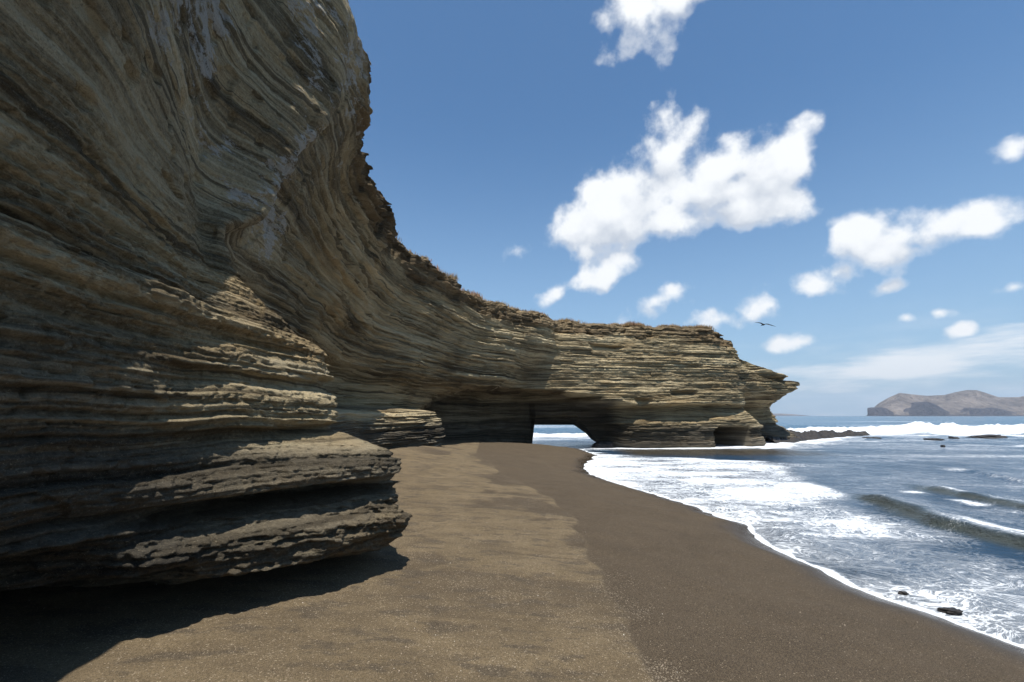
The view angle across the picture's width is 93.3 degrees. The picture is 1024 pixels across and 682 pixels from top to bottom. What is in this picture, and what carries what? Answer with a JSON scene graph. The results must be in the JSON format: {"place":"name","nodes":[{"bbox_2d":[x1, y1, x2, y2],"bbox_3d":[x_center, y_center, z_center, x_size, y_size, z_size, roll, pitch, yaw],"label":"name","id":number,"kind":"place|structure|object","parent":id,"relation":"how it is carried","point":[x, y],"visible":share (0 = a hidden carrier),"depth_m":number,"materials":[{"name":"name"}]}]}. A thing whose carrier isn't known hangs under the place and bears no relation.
{"place":"outdoors","nodes":[
{"label":"outdoors","id":0,"kind":"place"},
{"bbox_2d":[0,0,514,432],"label":"cliff","id":1,"kind":"structure","parent":0,"point":[204,161],"depth_m":5.61,"materials":[{"name":"brown stone"}]},
{"bbox_2d":[0,256,412,590],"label":"rock outcrop","id":2,"kind":"object","parent":1,"relation":"on","point":[138,444],"visible":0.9,"depth_m":3.65,"materials":[{"name":"brown stone"}]},
{"bbox_2d":[334,404,445,448],"bbox_3d":[-4.699,4.345,19.689,3.218,3.448,11.926,-2,-9,12],"label":"rock ledge","id":3,"kind":"object","parent":1,"relation":"on","point":[387,427],"visible":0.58,"depth_m":17.67,"materials":[{"name":"brown stone"}]},
{"bbox_2d":[0,439,1023,681],"bbox_3d":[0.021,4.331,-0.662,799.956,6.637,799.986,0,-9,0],"label":"beach","id":4,"kind":"structure","parent":0,"point":[689,572],"depth_m":4.32,"materials":[{"name":"brown sand"}]},
{"bbox_2d":[29,509,951,681],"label":"shell fragments","id":5,"kind":"object","parent":4,"relation":"on","point":[454,641],"visible":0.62,"depth_m":3.77,"materials":[{"name":"white"}]},
{"bbox_2d":[592,441,614,447],"bbox_3d":[6.619,7.719,35.242,1.728,0.870,1.123,0,-9,0],"label":"boulder","id":6,"kind":"object","parent":4,"relation":"on","point":[603,444],"visible":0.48,"depth_m":34.87,"materials":[{"name":"black stone"}]},
{"bbox_2d":[436,307,799,447],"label":"rocky headland","id":7,"kind":"structure","parent":4,"relation":"on","point":[642,386],"depth_m":35.88,"materials":[{"name":"brown stone"}]},
{"bbox_2d":[395,236,714,330],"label":"dry grass","id":8,"kind":"structure","parent":7,"relation":"on","point":[447,275],"depth_m":34.17,"materials":[{"name":"plant"}]},
{"bbox_2d":[898,591,908,595],"bbox_3d":[5.100,3.300,6.301,0.114,0.071,0.126,6,-11,-35],"label":"wet stone","id":9,"kind":"object","parent":4,"relation":"on","point":[903,593],"visible":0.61,"depth_m":6.28,"materials":[{"name":"grey stone"}]},
{"bbox_2d":[937,607,962,615],"bbox_3d":[5.191,3.209,5.713,0.256,0.105,0.218,0,-9,0],"label":"wet stone","id":10,"kind":"object","parent":4,"relation":"on","point":[951,611],"visible":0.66,"depth_m":5.67,"materials":[{"name":"grey stone"}]},
{"bbox_2d":[348,0,1023,415],"label":"sky","id":11,"kind":"structure","parent":0,"point":[845,178],"materials":[{"name":"blue"}]},
{"bbox_2d":[532,416,1023,647],"bbox_3d":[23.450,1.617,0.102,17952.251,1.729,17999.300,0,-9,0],"label":"sea","id":12,"kind":"structure","parent":0,"point":[928,526],"depth_m":13.70,"materials":[{"name":"liquid"}]},
{"bbox_2d":[773,414,807,415],"bbox_3d":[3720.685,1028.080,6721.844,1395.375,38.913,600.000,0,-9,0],"label":"island","id":13,"kind":"structure","parent":12,"relation":"on","point":[788,415],"depth_m":6490.85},
{"bbox_2d":[762,430,869,442],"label":"rock shelf","id":14,"kind":"object","parent":12,"relation":"on","point":[811,435],"visible":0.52,"depth_m":49.10,"materials":[{"name":"stone"}]},
{"bbox_2d":[923,438,944,440],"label":"reef rock","id":15,"kind":"object","parent":12,"relation":"on","point":[936,439],"visible":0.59,"depth_m":46.16,"materials":[{"name":"grey stone"}]},
{"bbox_2d":[968,434,1007,438],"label":"reef rock","id":16,"kind":"object","parent":12,"relation":"in","point":[987,436],"visible":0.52,"depth_m":50.45,"materials":[{"name":"grey stone"}]},
{"bbox_2d":[866,390,1023,415],"bbox_3d":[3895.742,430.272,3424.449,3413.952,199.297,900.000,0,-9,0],"label":"island","id":17,"kind":"structure","parent":0,"point":[970,403],"depth_m":3058.29,"materials":[{"name":"brown stone"}]}
]}

